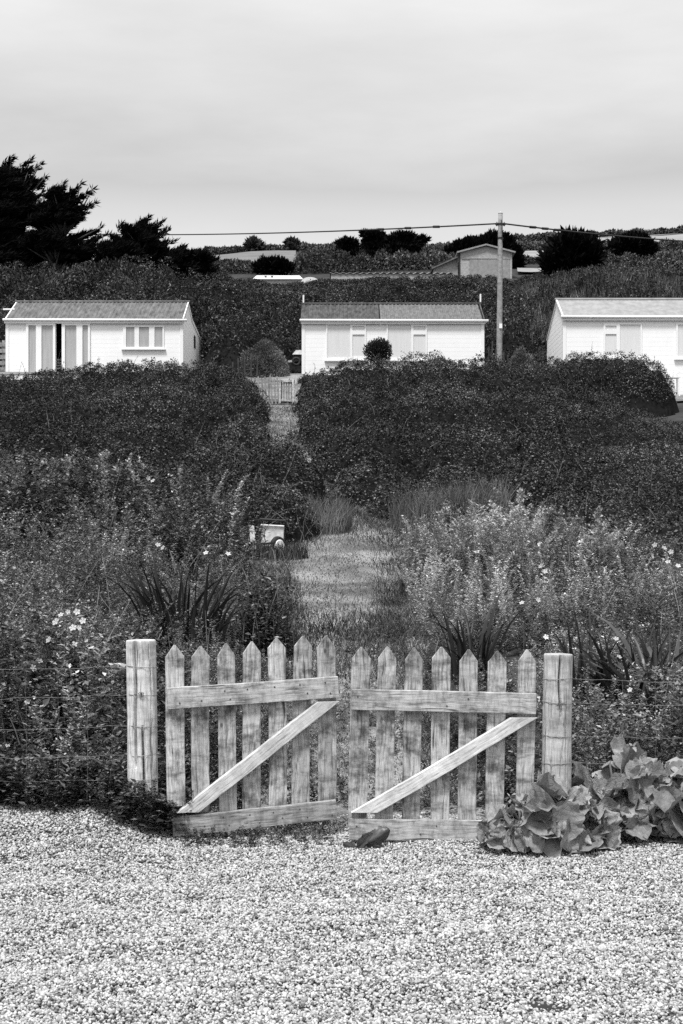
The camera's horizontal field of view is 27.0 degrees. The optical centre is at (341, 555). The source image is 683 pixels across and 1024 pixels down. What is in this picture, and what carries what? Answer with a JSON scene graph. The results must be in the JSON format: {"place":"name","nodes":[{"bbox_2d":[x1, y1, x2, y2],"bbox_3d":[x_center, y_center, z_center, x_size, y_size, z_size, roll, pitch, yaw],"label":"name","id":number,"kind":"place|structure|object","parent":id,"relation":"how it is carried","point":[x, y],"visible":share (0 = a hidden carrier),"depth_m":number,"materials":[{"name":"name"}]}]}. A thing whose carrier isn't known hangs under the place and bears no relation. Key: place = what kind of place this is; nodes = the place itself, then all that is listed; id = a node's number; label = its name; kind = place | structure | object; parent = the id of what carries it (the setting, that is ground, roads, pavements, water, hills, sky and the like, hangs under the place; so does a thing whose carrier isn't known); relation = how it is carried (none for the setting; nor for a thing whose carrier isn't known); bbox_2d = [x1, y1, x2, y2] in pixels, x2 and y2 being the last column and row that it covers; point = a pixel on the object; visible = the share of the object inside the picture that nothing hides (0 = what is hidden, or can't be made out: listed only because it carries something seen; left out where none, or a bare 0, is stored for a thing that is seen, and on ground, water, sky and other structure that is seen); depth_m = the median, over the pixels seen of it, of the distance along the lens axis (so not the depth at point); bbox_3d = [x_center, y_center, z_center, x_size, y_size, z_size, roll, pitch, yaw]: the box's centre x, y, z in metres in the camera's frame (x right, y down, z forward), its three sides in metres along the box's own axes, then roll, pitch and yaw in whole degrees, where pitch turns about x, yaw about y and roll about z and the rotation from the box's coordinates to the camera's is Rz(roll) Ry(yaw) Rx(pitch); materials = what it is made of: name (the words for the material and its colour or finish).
{"place":"outdoors","nodes":[
{"label":"outdoors","id":0,"kind":"place"},
{"bbox_2d":[214,250,295,261],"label":"field","id":1,"kind":"structure","parent":0,"point":[255,255],"depth_m":223.27,"materials":[{"name":"plant"}]},
{"bbox_2d":[282,235,300,251],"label":"tree","id":2,"kind":"object","parent":1,"relation":"on","point":[291,243],"visible":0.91,"depth_m":239.39,"materials":[{"name":"black plant"}]},
{"bbox_2d":[245,373,303,400],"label":"lawn","id":3,"kind":"structure","parent":0,"point":[291,376],"depth_m":49.46,"materials":[{"name":"plant"}]},
{"bbox_2d":[0,233,682,1019],"bbox_3d":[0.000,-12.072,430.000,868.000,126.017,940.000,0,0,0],"label":"ground","id":4,"kind":"structure","parent":0,"point":[520,651],"depth_m":14.15,"materials":[{"name":"plant"}]},
{"bbox_2d":[0,153,49,271],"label":"cypress tree","id":5,"kind":"object","parent":4,"relation":"on","point":[19,197],"visible":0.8,"depth_m":81.00,"materials":[{"name":"black plant"}]},
{"bbox_2d":[0,692,55,752],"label":"flowering weed","id":6,"kind":"object","parent":4,"relation":"on","point":[15,735],"visible":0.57,"depth_m":9.73,"materials":[{"name":"grey plant"}]},
{"bbox_2d":[0,270,86,307],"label":"rounded bush","id":7,"kind":"object","parent":4,"relation":"on","point":[43,282],"visible":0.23,"depth_m":72.05,"materials":[{"name":"grey plant"}]},
{"bbox_2d":[17,179,105,273],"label":"cypress tree","id":8,"kind":"object","parent":4,"relation":"on","point":[58,219],"visible":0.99,"depth_m":79.33,"materials":[{"name":"black plant"}]},
{"bbox_2d":[0,594,126,746],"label":"flowering weed","id":9,"kind":"object","parent":4,"relation":"on","point":[47,642],"visible":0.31,"depth_m":10.05,"materials":[{"name":"grey plant"}]},
{"bbox_2d":[49,500,150,571],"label":"silvery weed","id":10,"kind":"object","parent":4,"relation":"on","point":[99,524],"visible":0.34,"depth_m":17.09,"materials":[{"name":"grey plant"}]},
{"bbox_2d":[2,300,199,373],"bbox_3d":[-9.475,-8.365,56.965,7.232,3.330,6.311,0,0,0],"label":"white chalet","id":11,"kind":"object","parent":4,"relation":"on","point":[45,334],"visible":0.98,"depth_m":54.00,"materials":[{"name":"paint"}]},
{"bbox_2d":[26,323,55,371],"bbox_3d":[-11.414,-7.847,53.939,1.232,2.061,0.118,0,0,0],"label":"sliding door","id":12,"kind":"structure","parent":11,"relation":"in","point":[40,337],"depth_m":53.99,"materials":[{"name":"white glass"}]},
{"bbox_2d":[62,323,89,371],"bbox_3d":[-10.077,-7.847,53.939,1.190,2.061,0.118,0,0,0],"label":"sliding door","id":13,"kind":"structure","parent":11,"relation":"in","point":[75,336],"depth_m":53.99,"materials":[{"name":"white glass"}]},
{"bbox_2d":[121,326,165,349],"bbox_3d":[-7.512,-8.284,53.949,1.676,0.923,0.098,0,0,0],"label":"window","id":14,"kind":"structure","parent":11,"relation":"in","point":[134,337],"depth_m":53.99,"materials":[{"name":"white glass"}]},
{"bbox_2d":[57,256,189,299],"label":"rounded bush","id":15,"kind":"object","parent":4,"relation":"on","point":[128,267],"visible":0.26,"depth_m":73.98,"materials":[{"name":"black plant"}]},
{"bbox_2d":[0,440,255,562],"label":"spiky weeds","id":16,"kind":"object","parent":4,"relation":"on","point":[193,483],"visible":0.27,"depth_m":18.96,"materials":[{"name":"grey plant"}]},
{"bbox_2d":[86,213,182,268],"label":"cypress tree","id":17,"kind":"object","parent":4,"relation":"on","point":[141,236],"visible":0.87,"depth_m":79.09,"materials":[{"name":"black plant"}]},
{"bbox_2d":[0,354,274,502],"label":"bramble hedge","id":18,"kind":"object","parent":4,"relation":"on","point":[175,418],"visible":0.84,"depth_m":33.95,"materials":[{"name":"grey plant"}]},
{"bbox_2d":[92,554,249,654],"bbox_3d":[-1.526,0.462,13.221,1.648,0.999,1.458,0,0,0],"label":"sword leaved plant","id":19,"kind":"object","parent":4,"relation":"on","point":[214,611],"visible":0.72,"depth_m":13.10,"materials":[{"name":"grey plant"}]},
{"bbox_2d":[172,243,220,277],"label":"cypress tree","id":20,"kind":"object","parent":4,"relation":"on","point":[199,260],"visible":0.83,"depth_m":81.18,"materials":[{"name":"black plant"}]},
{"bbox_2d":[174,292,234,324],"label":"rounded bush","id":21,"kind":"object","parent":4,"relation":"on","point":[203,301],"visible":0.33,"depth_m":65.12,"materials":[{"name":"grey plant"}]},
{"bbox_2d":[198,316,238,361],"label":"rounded bush","id":22,"kind":"object","parent":4,"relation":"on","point":[204,349],"visible":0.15,"depth_m":61.42,"materials":[{"name":"grey plant"}]},
{"bbox_2d":[243,235,268,251],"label":"tree","id":23,"kind":"object","parent":4,"relation":"on","point":[253,243],"visible":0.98,"depth_m":239.24,"materials":[{"name":"black plant"}]},
{"bbox_2d":[213,254,301,274],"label":"hedgerow","id":24,"kind":"object","parent":4,"relation":"on","point":[231,266],"visible":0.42,"depth_m":120.34,"materials":[{"name":"grey plant"}]},
{"bbox_2d":[239,338,289,377],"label":"pale shrub","id":25,"kind":"object","parent":4,"relation":"on","point":[268,354],"visible":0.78,"depth_m":52.63,"materials":[{"name":"grey plant"}]},
{"bbox_2d":[199,405,334,547],"bbox_3d":[-1.440,-1.352,24.077,2.800,2.768,5.510,0,0,0],"label":"overgrown bush","id":26,"kind":"object","parent":4,"relation":"on","point":[288,471],"visible":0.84,"depth_m":23.57,"materials":[{"name":"grey plant"}]},
{"bbox_2d":[227,572,311,657],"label":"leafy shrub","id":27,"kind":"object","parent":4,"relation":"on","point":[261,630],"visible":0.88,"depth_m":13.33,"materials":[{"name":"grey plant"}]},
{"bbox_2d":[204,241,337,254],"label":"hedgerow","id":28,"kind":"object","parent":4,"relation":"on","point":[231,249],"visible":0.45,"depth_m":244.08,"materials":[{"name":"grey plant"}]},
{"bbox_2d":[248,253,295,274],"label":"dark tree","id":29,"kind":"object","parent":4,"relation":"on","point":[272,264],"visible":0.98,"depth_m":117.41,"materials":[{"name":"black plant"}]},
{"bbox_2d":[258,518,286,548],"bbox_3d":[-1.016,-0.280,20.918,0.431,0.562,0.464,0,0,0],"label":"wheelbarrow","id":30,"kind":"object","parent":4,"relation":"on","point":[275,534],"visible":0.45,"depth_m":20.91,"materials":[{"name":"metal"}]},
{"bbox_2d":[249,375,297,404],"bbox_3d":[-2.149,-5.067,43.800,1.591,1.017,0.090,0,0,0],"label":"picket fence","id":31,"kind":"object","parent":4,"relation":"on","point":[269,382],"visible":0.66,"depth_m":43.79,"materials":[{"name":"grey wood"}]},
{"bbox_2d":[279,378,293,403],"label":"garden gate","id":32,"kind":"structure","parent":31,"relation":"attached to","point":[280,391],"depth_m":43.76,"materials":[{"name":"grey wood"}]},
{"bbox_2d":[243,539,311,561],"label":"grass tuft","id":33,"kind":"object","parent":4,"relation":"on","point":[292,552],"visible":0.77,"depth_m":20.09,"materials":[{"name":"plant"}]},
{"bbox_2d":[253,276,301,283],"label":"long hut","id":34,"kind":"object","parent":4,"relation":"on","point":[278,279],"visible":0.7,"depth_m":104.00,"materials":[{"name":"white metal"}]},
{"bbox_2d":[0,591,572,800],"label":"undergrowth","id":35,"kind":"object","parent":4,"relation":"on","point":[119,722],"visible":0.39,"depth_m":9.88,"materials":[{"name":"grey plant"}]},
{"bbox_2d":[0,736,596,848],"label":"creeping weeds","id":36,"kind":"object","parent":4,"relation":"on","point":[103,792],"visible":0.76,"depth_m":8.48,"materials":[{"name":"black plant"}]},
{"bbox_2d":[285,489,357,534],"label":"grass tuft","id":37,"kind":"object","parent":4,"relation":"on","point":[335,518],"visible":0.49,"depth_m":22.74,"materials":[{"name":"plant"}]},
{"bbox_2d":[0,254,682,374],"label":"scrub","id":38,"kind":"object","parent":4,"relation":"on","point":[291,289],"depth_m":73.79,"materials":[{"name":"plant"}]},
{"bbox_2d":[0,446,682,632],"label":"rough weeds","id":39,"kind":"object","parent":4,"relation":"on","point":[57,492],"visible":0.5,"depth_m":17.61,"materials":[{"name":"grey plant"}]},
{"bbox_2d":[0,459,682,628],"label":"pale weeds","id":40,"kind":"object","parent":4,"relation":"on","point":[69,564],"visible":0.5,"depth_m":15.70,"materials":[{"name":"grey plant"}]},
{"bbox_2d":[0,529,682,778],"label":"pale undergrowth","id":41,"kind":"object","parent":4,"relation":"on","point":[673,723],"visible":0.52,"depth_m":11.78,"materials":[{"name":"grey plant"}]},
{"bbox_2d":[0,457,682,736],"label":"dry stalks","id":42,"kind":"object","parent":4,"relation":"on","point":[259,588],"visible":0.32,"depth_m":13.88,"materials":[{"name":"plant"}]},
{"bbox_2d":[334,235,360,266],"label":"wind shaped pine","id":43,"kind":"object","parent":4,"relation":"on","point":[346,243],"visible":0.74,"depth_m":125.37,"materials":[{"name":"black plant"}]},
{"bbox_2d":[158,611,541,808],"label":"weeds","id":44,"kind":"object","parent":4,"relation":"on","point":[374,660],"visible":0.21,"depth_m":10.80,"materials":[{"name":"grey plant"}]},
{"bbox_2d":[278,473,429,679],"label":"longer grass","id":45,"kind":"structure","parent":4,"relation":"on","point":[376,616],"depth_m":15.58,"materials":[{"name":"plant"}]},
{"bbox_2d":[350,228,387,268],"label":"wind shaped pine","id":46,"kind":"object","parent":4,"relation":"on","point":[371,240],"visible":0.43,"depth_m":125.24,"materials":[{"name":"black plant"}]},
{"bbox_2d":[298,243,455,273],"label":"hedgerow","id":47,"kind":"object","parent":4,"relation":"on","point":[368,262],"visible":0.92,"depth_m":120.86,"materials":[{"name":"grey plant"}]},
{"bbox_2d":[362,336,392,367],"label":"round bush","id":48,"kind":"object","parent":4,"relation":"on","point":[376,347],"visible":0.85,"depth_m":52.31,"materials":[{"name":"black plant"}]},
{"bbox_2d":[330,272,452,282],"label":"long shed","id":49,"kind":"structure","parent":4,"relation":"on","point":[349,275],"depth_m":106.00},
{"bbox_2d":[300,294,488,374],"bbox_3d":[1.991,-8.411,55.662,7.152,3.722,3.704,0,0,0],"label":"white chalet","id":50,"kind":"object","parent":4,"relation":"on","point":[334,334],"visible":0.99,"depth_m":54.00,"materials":[{"name":"paint"}]},
{"bbox_2d":[324,324,366,360],"bbox_3d":[0.171,-8.104,53.949,1.638,1.435,0.098,0,0,0],"label":"window","id":51,"kind":"structure","parent":50,"relation":"in","point":[338,336],"depth_m":53.99,"materials":[{"name":"white glass"}]},
{"bbox_2d":[386,324,426,360],"bbox_3d":[2.476,-8.104,53.949,1.657,1.435,0.098,0,0,0],"label":"window","id":52,"kind":"structure","parent":50,"relation":"in","point":[407,338],"depth_m":53.99,"materials":[{"name":"white glass"}]},
{"bbox_2d":[371,229,431,268],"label":"wind shaped pine","id":53,"kind":"object","parent":4,"relation":"on","point":[409,240],"visible":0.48,"depth_m":124.22,"materials":[{"name":"black plant"}]},
{"bbox_2d":[384,479,484,532],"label":"grass tuft","id":54,"kind":"object","parent":4,"relation":"on","point":[417,509],"visible":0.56,"depth_m":22.84,"materials":[{"name":"plant"}]},
{"bbox_2d":[387,507,488,589],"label":"silvery weed","id":55,"kind":"object","parent":4,"relation":"on","point":[423,544],"visible":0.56,"depth_m":17.34,"materials":[{"name":"grey plant"}]},
{"bbox_2d":[292,350,636,521],"bbox_3d":[3.447,-3.335,34.652,9.873,5.898,21.935,0,0,0],"label":"clipped hedge","id":56,"kind":"object","parent":4,"relation":"on","point":[380,431],"visible":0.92,"depth_m":33.55,"materials":[{"name":"grey plant"}]},
{"bbox_2d":[408,487,531,595],"bbox_3d":[1.422,-0.164,16.847,1.199,1.265,1.426,0,0,-41],"label":"silvery weed","id":57,"kind":"object","parent":4,"relation":"on","point":[470,529],"visible":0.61,"depth_m":16.68,"materials":[{"name":"grey plant"}]},
{"bbox_2d":[431,244,515,278],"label":"gabled barn","id":58,"kind":"structure","parent":4,"relation":"on","point":[482,260],"depth_m":112.00,"materials":[{"name":"wood"}]},
{"bbox_2d":[470,260,509,278],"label":"barn door","id":59,"kind":"structure","parent":58,"relation":"in","point":[482,267],"depth_m":111.94,"materials":[{"name":"wood"}]},
{"bbox_2d":[428,471,522,530],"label":"grass tuft","id":60,"kind":"object","parent":4,"relation":"on","point":[483,496],"visible":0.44,"depth_m":22.20,"materials":[{"name":"plant"}]},
{"bbox_2d":[426,586,532,684],"bbox_3d":[1.160,0.691,12.171,0.966,0.851,0.858,0,0,19],"label":"sword leaved plant","id":61,"kind":"object","parent":4,"relation":"on","point":[486,649],"visible":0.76,"depth_m":12.17,"materials":[{"name":"grey plant"}]},
{"bbox_2d":[442,228,527,268],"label":"dark tree","id":62,"kind":"object","parent":4,"relation":"on","point":[490,237],"visible":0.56,"depth_m":141.11,"materials":[{"name":"black plant"}]},
{"bbox_2d":[451,542,541,597],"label":"flowering weed","id":63,"kind":"object","parent":4,"relation":"on","point":[462,575],"visible":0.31,"depth_m":16.15,"materials":[{"name":"grey plant"}]},
{"bbox_2d":[495,211,505,366],"bbox_3d":[6.317,-10.144,56.483,0.490,7.089,0.285,0,0,0],"label":"utility pole","id":64,"kind":"object","parent":4,"relation":"on","point":[500,224],"visible":0.9,"depth_m":56.41,"materials":[{"name":"wood"}]},
{"bbox_2d":[503,223,682,241],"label":"overhead cable","id":65,"kind":"object","parent":64,"relation":"attached to","point":[542,228],"visible":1,"depth_m":60.82,"materials":[{"name":"metal"}]},
{"bbox_2d":[506,345,533,370],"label":"pale shrub","id":66,"kind":"object","parent":4,"relation":"on","point":[519,356],"visible":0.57,"depth_m":55.80,"materials":[{"name":"grey plant"}]},
{"bbox_2d":[473,504,580,587],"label":"silvery weed","id":67,"kind":"object","parent":4,"relation":"on","point":[520,523],"visible":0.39,"depth_m":16.32,"materials":[{"name":"grey plant"}]},
{"bbox_2d":[394,497,670,654],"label":"feathery weeds","id":68,"kind":"object","parent":4,"relation":"on","point":[501,572],"visible":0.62,"depth_m":14.82,"materials":[{"name":"grey plant"}]},
{"bbox_2d":[511,564,578,648],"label":"flowering weed","id":69,"kind":"object","parent":4,"relation":"on","point":[524,613],"visible":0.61,"depth_m":12.90,"materials":[{"name":"grey plant"}]},
{"bbox_2d":[533,224,610,278],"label":"dark tree","id":70,"kind":"object","parent":4,"relation":"on","point":[563,250],"visible":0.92,"depth_m":91.15,"materials":[{"name":"black plant"}]},
{"bbox_2d":[470,259,682,349],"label":"hedge","id":71,"kind":"object","parent":4,"relation":"on","point":[575,277],"visible":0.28,"depth_m":74.39,"materials":[{"name":"plant"}]},
{"bbox_2d":[521,607,638,724],"bbox_3d":[1.916,0.851,10.889,1.193,0.927,1.232,0,0,0],"label":"sword leaved plant","id":72,"kind":"object","parent":4,"relation":"on","point":[581,662],"visible":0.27,"depth_m":10.93,"materials":[{"name":"grey plant"}]},
{"bbox_2d":[552,521,643,598],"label":"silvery weed","id":73,"kind":"object","parent":4,"relation":"on","point":[613,551],"visible":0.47,"depth_m":15.16,"materials":[{"name":"grey plant"}]},
{"bbox_2d":[513,225,682,240],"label":"hedgerow","id":74,"kind":"object","parent":4,"relation":"on","point":[538,236],"visible":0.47,"depth_m":246.18,"materials":[{"name":"grey plant"}]},
{"bbox_2d":[515,397,682,559],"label":"ivy bank","id":75,"kind":"structure","parent":4,"relation":"on","point":[639,480],"depth_m":24.96,"materials":[{"name":"grey plant"}]},
{"bbox_2d":[517,237,682,250],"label":"hedgerow","id":76,"kind":"object","parent":4,"relation":"on","point":[529,245],"visible":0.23,"depth_m":188.54,"materials":[{"name":"grey plant"}]},
{"bbox_2d":[538,607,682,732],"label":"sword leaved plant","id":77,"kind":"object","parent":4,"relation":"on","point":[608,671],"visible":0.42,"depth_m":10.57,"materials":[{"name":"grey plant"}]},
{"bbox_2d":[545,298,682,394],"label":"white chalet","id":78,"kind":"object","parent":4,"relation":"on","point":[650,328],"visible":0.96,"depth_m":52.00,"materials":[{"name":"paint"}]},
{"bbox_2d":[603,323,643,359],"bbox_3d":[10.275,-7.839,51.949,1.527,1.347,0.098,0,0,0],"label":"window","id":79,"kind":"structure","parent":78,"relation":"in","point":[626,337],"depth_m":51.98,"materials":[{"name":"white glass"}]},
{"bbox_2d":[674,323,682,359],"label":"window","id":80,"kind":"structure","parent":78,"relation":"in","point":[679,326],"depth_m":51.98,"materials":[{"name":"white glass"}]},
{"bbox_2d":[549,349,678,416],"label":"dome hedge","id":81,"kind":"object","parent":4,"relation":"on","point":[634,382],"visible":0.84,"depth_m":41.30,"materials":[{"name":"grey plant"}]},
{"bbox_2d":[578,587,681,751],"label":"sword leaved plant","id":82,"kind":"object","parent":4,"relation":"on","point":[643,654],"visible":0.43,"depth_m":10.35,"materials":[{"name":"grey plant"}]},
{"bbox_2d":[604,229,659,258],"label":"dark tree","id":83,"kind":"object","parent":4,"relation":"on","point":[637,246],"visible":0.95,"depth_m":134.19,"materials":[{"name":"black plant"}]},
{"bbox_2d":[599,250,682,267],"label":"hedgerow","id":84,"kind":"object","parent":4,"relation":"on","point":[675,259],"visible":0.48,"depth_m":126.70,"materials":[{"name":"grey plant"}]},
{"bbox_2d":[603,710,682,767],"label":"silvery weed","id":85,"kind":"object","parent":4,"relation":"on","point":[656,721],"visible":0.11,"depth_m":9.53,"materials":[{"name":"grey plant"}]},
{"bbox_2d":[618,542,682,629],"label":"flowering weed","id":86,"kind":"object","parent":4,"relation":"on","point":[637,598],"visible":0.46,"depth_m":13.47,"materials":[{"name":"grey plant"}]},
{"bbox_2d":[0,715,682,1023],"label":"gravel ground","id":87,"kind":"structure","parent":0,"point":[302,949],"depth_m":6.62,"materials":[{"name":"grey gravel"}]},
{"bbox_2d":[126,639,157,830],"bbox_3d":[-1.178,1.223,8.422,0.184,1.454,0.178,-1,0,0],"label":"gate post","id":88,"kind":"object","parent":87,"relation":"on","point":[142,738],"visible":0.66,"depth_m":8.35,"materials":[{"name":"grey wood"}]},
{"bbox_2d":[0,665,158,795],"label":"wire fence","id":89,"kind":"object","parent":88,"relation":"attached to","point":[140,695],"visible":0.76,"depth_m":8.42,"materials":[{"name":"metal"}]},
{"bbox_2d":[165,636,338,836],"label":"picket gate","id":90,"kind":"structure","parent":87,"relation":"on","point":[251,693],"depth_m":8.45,"materials":[{"name":"wood"}]},
{"bbox_2d":[343,826,389,850],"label":"dock plant","id":91,"kind":"object","parent":87,"relation":"on","point":[376,836],"visible":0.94,"depth_m":8.20,"materials":[{"name":"plant"}]},
{"bbox_2d":[348,646,536,840],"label":"picket gate","id":92,"kind":"structure","parent":87,"relation":"on","point":[440,701],"depth_m":8.34,"materials":[{"name":"wood"}]},
{"bbox_2d":[475,804,520,849],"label":"leaved plant","id":93,"kind":"object","parent":87,"relation":"on","point":[484,837],"visible":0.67,"depth_m":8.08,"materials":[{"name":"grey plant"}]},
{"bbox_2d":[487,771,622,858],"bbox_3d":[1.228,1.483,8.193,0.813,0.504,0.626,0,0,0],"label":"leaved plant","id":94,"kind":"object","parent":87,"relation":"on","point":[557,817],"visible":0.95,"depth_m":8.01,"materials":[{"name":"grey plant"}]},
{"bbox_2d":[542,653,572,789],"bbox_3d":[1.273,1.265,8.421,0.180,1.371,0.173,1,0,0],"label":"gate post","id":95,"kind":"object","parent":87,"relation":"on","point":[557,751],"visible":0.53,"depth_m":8.35,"materials":[{"name":"grey wood"}]},
{"bbox_2d":[541,677,682,763],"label":"wire fence","id":96,"kind":"object","parent":95,"relation":"attached to","point":[560,703],"visible":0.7,"depth_m":8.41,"materials":[{"name":"metal"}]},
{"bbox_2d":[571,733,668,842],"bbox_3d":[1.687,1.420,8.439,0.823,0.706,0.668,0,0,0],"label":"leaved plant","id":97,"kind":"object","parent":87,"relation":"on","point":[624,782],"visible":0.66,"depth_m":8.29,"materials":[{"name":"grey plant"}]},
{"bbox_2d":[648,757,682,843],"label":"leaved plant","id":98,"kind":"object","parent":87,"relation":"on","point":[667,794],"visible":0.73,"depth_m":8.24,"materials":[{"name":"grey plant"}]},
{"bbox_2d":[0,0,682,249],"label":"sky","id":99,"kind":"structure","parent":0,"point":[201,116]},
{"bbox_2d":[211,402,513,818],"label":"path","id":100,"kind":"structure","parent":0,"point":[341,809],"depth_m":16.78,"materials":[{"name":"grey plant"}]},
{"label":"utility pole","id":101,"kind":"object","parent":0,"visible":0},
{"bbox_2d":[68,223,497,234],"bbox_3d":[-12.419,-19.368,83.252,0.105,12.374,65.216,0,0,-35],"label":"overhead cable","id":102,"kind":"object","parent":101,"relation":"attached to","point":[433,226],"visible":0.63,"depth_m":64.84,"materials":[{"name":"metal"}]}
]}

